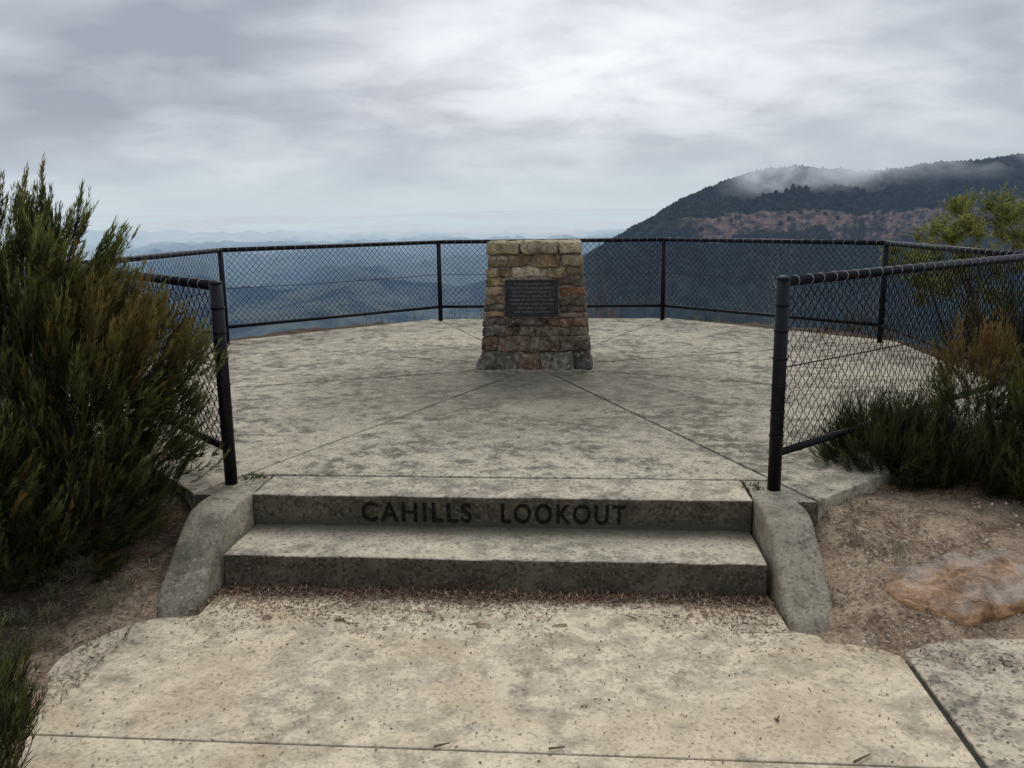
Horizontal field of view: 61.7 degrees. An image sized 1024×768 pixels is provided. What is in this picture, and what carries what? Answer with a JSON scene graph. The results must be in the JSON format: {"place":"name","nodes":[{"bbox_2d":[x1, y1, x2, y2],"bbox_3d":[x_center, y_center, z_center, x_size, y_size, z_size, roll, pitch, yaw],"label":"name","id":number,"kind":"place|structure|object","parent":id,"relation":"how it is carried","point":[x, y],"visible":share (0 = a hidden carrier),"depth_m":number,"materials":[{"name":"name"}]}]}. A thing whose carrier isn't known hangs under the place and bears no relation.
{"place":"outdoors","nodes":[
{"label":"outdoors","id":0,"kind":"place"},
{"bbox_2d":[0,208,662,373],"bbox_3d":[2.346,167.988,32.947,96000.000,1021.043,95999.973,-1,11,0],"label":"valley terrain","id":1,"kind":"structure","parent":0,"point":[155,234],"depth_m":7676.48,"materials":[{"name":"blue"}]},
{"bbox_2d":[0,319,1023,766],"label":"ground","id":2,"kind":"structure","parent":0,"point":[984,523],"depth_m":3.70,"materials":[{"name":"soil"}]},
{"bbox_2d":[0,613,47,767],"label":"heath bush","id":3,"kind":"object","parent":2,"relation":"on","point":[16,716],"visible":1,"depth_m":2.39,"materials":[{"name":"green plant"}]},
{"bbox_2d":[0,345,61,402],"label":"heath bush","id":4,"kind":"object","parent":2,"relation":"on","point":[27,370],"visible":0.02,"depth_m":7.32,"materials":[{"name":"green plant"}]},
{"bbox_2d":[0,553,140,651],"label":"dry grass","id":5,"kind":"structure","parent":2,"relation":"on","point":[57,606],"depth_m":3.52,"materials":[{"name":"brown plant"}]},
{"bbox_2d":[0,483,189,747],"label":"leaf litter","id":6,"kind":"object","parent":2,"relation":"on","point":[93,637],"visible":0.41,"depth_m":3.51,"materials":[{"name":"brown plant"}]},
{"bbox_2d":[0,151,231,596],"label":"heath bush","id":7,"kind":"object","parent":2,"relation":"on","point":[91,324],"visible":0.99,"depth_m":3.78,"materials":[{"name":"green plant"}]},
{"bbox_2d":[316,277,420,326],"bbox_3d":[-1.906,-0.844,11.584,1.489,1.451,0.915,1,11,10],"label":"bare shrub","id":8,"kind":"object","parent":2,"relation":"on","point":[368,311],"visible":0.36,"depth_m":11.51,"materials":[{"name":"brown plant"}]},
{"bbox_2d":[155,476,832,633],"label":"entrance steps","id":9,"kind":"structure","parent":2,"relation":"on","point":[224,540],"depth_m":3.85,"materials":[{"name":"concrete"}]},
{"bbox_2d":[263,524,745,544],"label":"leaf litter","id":10,"kind":"object","parent":9,"relation":"on","point":[537,536],"visible":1,"depth_m":3.96,"materials":[{"name":"brown plant"}]},
{"bbox_2d":[68,318,1015,534],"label":"lookout platform","id":11,"kind":"structure","parent":2,"relation":"on","point":[379,388],"depth_m":5.93,"materials":[{"name":"concrete"}]},
{"bbox_2d":[242,471,271,481],"bbox_3d":[-1.308,0.481,4.402,0.148,0.061,0.121,-5,12,-20],"label":"weed tuft","id":12,"kind":"object","parent":11,"relation":"on","point":[253,475],"visible":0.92,"depth_m":4.40,"materials":[{"name":"green plant"}]},
{"bbox_2d":[250,377,779,495],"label":"leaf litter","id":13,"kind":"object","parent":11,"relation":"on","point":[527,464],"visible":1,"depth_m":4.43,"materials":[{"name":"brown plant"}]},
{"bbox_2d":[475,238,594,373],"bbox_3d":[0.212,-0.683,7.492,1.034,1.148,0.722,0,11,5],"label":"stone monument","id":14,"kind":"object","parent":11,"relation":"on","point":[536,318],"visible":0.99,"depth_m":7.21,"materials":[{"name":"brown stone"}]},
{"bbox_2d":[58,237,1023,491],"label":"chain link fence","id":15,"kind":"object","parent":11,"relation":"on","point":[218,317],"visible":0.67,"depth_m":5.54,"materials":[{"name":"black metal"}]},
{"bbox_2d":[743,481,763,490],"bbox_3d":[1.157,0.499,4.134,0.111,0.053,0.099,-1,11,0],"label":"weed tuft","id":16,"kind":"object","parent":11,"relation":"on","point":[756,484],"visible":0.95,"depth_m":4.13,"materials":[{"name":"green plant"}]},
{"bbox_2d":[575,228,676,317],"bbox_3d":[1.330,-1.248,11.569,2.030,1.767,0.926,4,12,21],"label":"bare shrub","id":17,"kind":"object","parent":2,"relation":"on","point":[606,292],"visible":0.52,"depth_m":11.57,"materials":[{"name":"brown plant"}]},
{"bbox_2d":[361,301,901,339],"bbox_3d":[1.327,-0.504,11.524,7.227,1.436,1.748,3,12,18],"label":"scrub","id":18,"kind":"object","parent":2,"relation":"on","point":[748,316],"visible":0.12,"depth_m":10.54,"materials":[{"name":"green plant"}]},
{"bbox_2d":[750,224,815,327],"bbox_3d":[3.396,-1.087,10.351,0.799,1.857,1.422,8,14,39],"label":"bare shrub","id":19,"kind":"object","parent":2,"relation":"on","point":[775,287],"visible":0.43,"depth_m":10.21,"materials":[{"name":"brown plant"}]},
{"bbox_2d":[800,374,1023,502],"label":"grassy shrub","id":20,"kind":"object","parent":2,"relation":"on","point":[914,444],"visible":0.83,"depth_m":4.28,"materials":[{"name":"green plant"}]},
{"bbox_2d":[817,482,1023,671],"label":"leaf litter","id":21,"kind":"object","parent":2,"relation":"on","point":[904,618],"visible":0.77,"depth_m":3.61,"materials":[{"name":"brown plant"}]},
{"bbox_2d":[820,500,1023,662],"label":"pebbles","id":22,"kind":"object","parent":2,"relation":"on","point":[941,553],"visible":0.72,"depth_m":3.73,"materials":[{"name":"grey stone"}]},
{"bbox_2d":[840,495,1023,561],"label":"dry grass","id":23,"kind":"structure","parent":2,"relation":"on","point":[898,549],"depth_m":3.78,"materials":[{"name":"beige plant"}]},
{"bbox_2d":[872,181,1023,349],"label":"sapling tree","id":24,"kind":"object","parent":2,"relation":"on","point":[967,223],"visible":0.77,"depth_m":9.34,"materials":[{"name":"green plant"}]},
{"bbox_2d":[880,548,1023,621],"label":"sandstone rock","id":25,"kind":"object","parent":2,"relation":"on","point":[986,583],"visible":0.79,"depth_m":3.44,"materials":[{"name":"beige stone"}]},
{"bbox_2d":[915,306,1023,505],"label":"heath bush","id":26,"kind":"object","parent":2,"relation":"on","point":[1011,410],"visible":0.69,"depth_m":4.38,"materials":[{"name":"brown plant"}]},
{"bbox_2d":[931,274,1023,374],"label":"heath bush","id":27,"kind":"object","parent":2,"relation":"on","point":[971,314],"visible":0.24,"depth_m":8.16,"materials":[{"name":"brown plant"}]},
{"bbox_2d":[0,0,1023,215],"label":"sky","id":28,"kind":"structure","parent":0,"point":[164,107],"materials":[{"name":"grey"}]},
{"bbox_2d":[17,587,1023,767],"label":"concrete path","id":29,"kind":"structure","parent":0,"point":[492,680],"depth_m":2.92,"materials":[{"name":"beige concrete"}]},
{"bbox_2d":[141,586,811,737],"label":"leaf litter","id":30,"kind":"object","parent":29,"relation":"on","point":[480,602],"visible":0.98,"depth_m":3.57,"materials":[{"name":"brown plant"}]},
{"bbox_2d":[215,581,768,612],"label":"leaf litter","id":31,"kind":"object","parent":29,"relation":"on","point":[672,597],"visible":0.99,"depth_m":3.67,"materials":[{"name":"brown plant"}]},
{"bbox_2d":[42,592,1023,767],"bbox_3d":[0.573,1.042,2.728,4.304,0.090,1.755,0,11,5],"label":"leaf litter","id":32,"kind":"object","parent":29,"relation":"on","point":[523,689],"visible":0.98,"depth_m":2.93,"materials":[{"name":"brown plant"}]},
{"bbox_2d":[381,590,1004,762],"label":"fallen twigs","id":33,"kind":"object","parent":29,"relation":"on","point":[776,720],"visible":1,"depth_m":2.63,"materials":[{"name":"brown wood"}]},
{"bbox_2d":[738,151,831,185],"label":"cloud","id":34,"kind":"structure","parent":0,"point":[760,164],"depth_m":1850.44,"materials":[{"name":"white"}]},
{"bbox_2d":[583,160,1023,349],"bbox_3d":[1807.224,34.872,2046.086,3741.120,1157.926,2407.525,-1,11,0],"label":"escarpment","id":35,"kind":"structure","parent":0,"point":[851,225],"depth_m":1679.69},
{"bbox_2d":[586,152,1023,309],"bbox_3d":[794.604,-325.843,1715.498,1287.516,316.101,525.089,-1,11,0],"label":"distant forest","id":36,"kind":"object","parent":35,"relation":"on","point":[670,212],"visible":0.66,"depth_m":1820.10,"materials":[{"name":"green plant"}]},
{"bbox_2d":[829,149,905,178],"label":"cloud","id":37,"kind":"structure","parent":0,"point":[858,163],"depth_m":1871.15,"materials":[{"name":"white"}]}
]}

